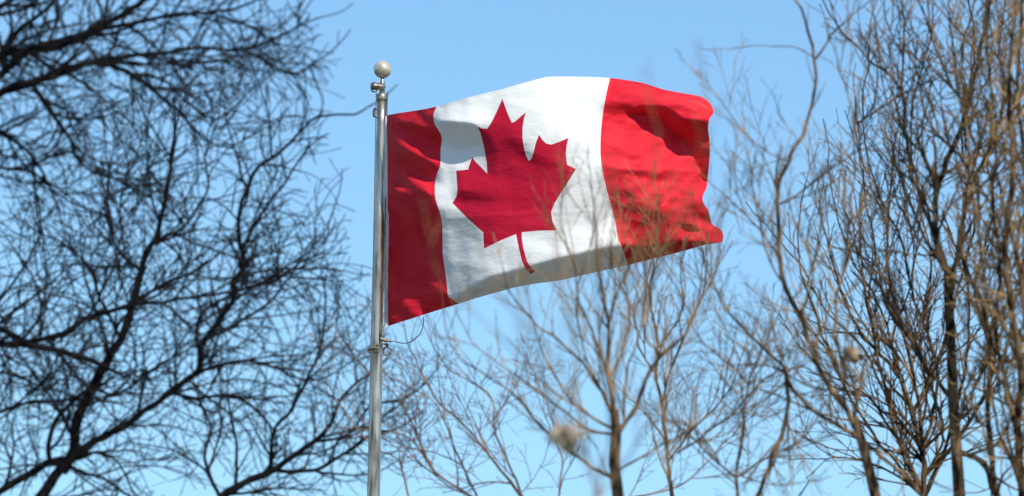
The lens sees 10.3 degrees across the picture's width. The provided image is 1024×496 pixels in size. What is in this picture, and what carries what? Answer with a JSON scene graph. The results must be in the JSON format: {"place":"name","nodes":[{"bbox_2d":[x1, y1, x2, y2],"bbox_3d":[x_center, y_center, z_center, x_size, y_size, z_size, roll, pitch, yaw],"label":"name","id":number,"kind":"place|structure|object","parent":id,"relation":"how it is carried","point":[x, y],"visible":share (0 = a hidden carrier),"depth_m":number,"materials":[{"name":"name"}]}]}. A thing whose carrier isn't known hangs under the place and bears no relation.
{"place":"outdoors","nodes":[
{"label":"outdoors","id":0,"kind":"place"},
{"bbox_2d":[0,0,1023,495],"label":"sky","id":1,"kind":"structure","parent":0,"point":[438,52],"materials":[{"name":"blue"}]},
{"label":"ground","id":2,"kind":"structure","parent":0,"visible":0},
{"bbox_2d":[0,0,353,273],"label":"bare tree","id":3,"kind":"object","parent":2,"relation":"on","point":[21,53],"visible":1,"depth_m":32.24,"materials":[{"name":"brown plant"}]},
{"bbox_2d":[0,12,397,495],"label":"bare tree","id":4,"kind":"object","parent":2,"relation":"on","point":[75,452],"visible":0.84,"depth_m":81.91,"materials":[{"name":"brown plant"}]},
{"bbox_2d":[125,247,459,495],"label":"bare tree","id":5,"kind":"object","parent":2,"relation":"on","point":[234,488],"visible":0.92,"depth_m":77.88,"materials":[{"name":"brown plant"}]},
{"bbox_2d":[368,60,391,495],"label":"flagpole","id":6,"kind":"object","parent":2,"relation":"on","point":[382,69],"visible":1,"depth_m":47.88,"materials":[{"name":"metal"}]},
{"bbox_2d":[367,91,423,495],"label":"halyard","id":7,"kind":"object","parent":6,"relation":"hanging from","point":[383,339],"visible":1,"depth_m":47.84,"materials":[{"name":"fabric"}]},
{"bbox_2d":[384,76,722,326],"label":"flag","id":8,"kind":"object","parent":6,"relation":"attached to","point":[478,159],"visible":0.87,"depth_m":47.11,"materials":[{"name":"red fabric"}]},
{"bbox_2d":[303,285,810,495],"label":"bare tree","id":9,"kind":"object","parent":2,"relation":"on","point":[469,483],"visible":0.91,"depth_m":68.07,"materials":[{"name":"brown plant"}]},
{"bbox_2d":[419,38,732,495],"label":"sapling","id":10,"kind":"object","parent":2,"relation":"on","point":[586,453],"visible":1,"depth_m":21.00,"materials":[{"name":"brown plant"}]},
{"bbox_2d":[545,423,583,453],"bbox_3d":[0.203,0.716,21.497,0.138,0.118,0.121,-6,-13,34],"label":"dead leaf clump","id":11,"kind":"object","parent":10,"relation":"attached to","point":[555,436],"visible":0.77,"depth_m":21.48,"materials":[{"name":"beige plant"}]},
{"bbox_2d":[426,143,752,495],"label":"bare tree","id":12,"kind":"object","parent":2,"relation":"on","point":[614,459],"visible":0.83,"depth_m":33.03,"materials":[{"name":"brown plant"}]},
{"bbox_2d":[598,159,759,495],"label":"bare tree","id":13,"kind":"object","parent":2,"relation":"on","point":[663,411],"visible":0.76,"depth_m":37.20,"materials":[{"name":"brown plant"}]},
{"bbox_2d":[609,244,857,495],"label":"bare tree","id":14,"kind":"object","parent":2,"relation":"on","point":[741,407],"visible":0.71,"depth_m":80.11,"materials":[{"name":"brown plant"}]},
{"bbox_2d":[654,0,962,495],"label":"bare tree","id":15,"kind":"object","parent":2,"relation":"on","point":[865,447],"visible":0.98,"depth_m":33.86,"materials":[{"name":"brown plant"}]},
{"bbox_2d":[844,346,864,363],"bbox_3d":[2.023,0.631,33.605,0.123,0.109,0.091,1,-10,0],"label":"dead leaf clump","id":16,"kind":"object","parent":15,"relation":"attached to","point":[852,355],"visible":1,"depth_m":33.58,"materials":[{"name":"beige plant"}]},
{"bbox_2d":[746,0,1022,495],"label":"bare tree","id":17,"kind":"object","parent":2,"relation":"on","point":[923,443],"visible":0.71,"depth_m":39.90,"materials":[{"name":"brown plant"}]},
{"bbox_2d":[805,0,1023,495],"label":"bare tree","id":18,"kind":"object","parent":2,"relation":"on","point":[958,453],"visible":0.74,"depth_m":36.01,"materials":[{"name":"brown plant"}]},
{"bbox_2d":[910,0,1023,495],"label":"bare tree","id":19,"kind":"object","parent":2,"relation":"on","point":[1014,334],"visible":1,"depth_m":34.91,"materials":[{"name":"brown plant"}]}
]}

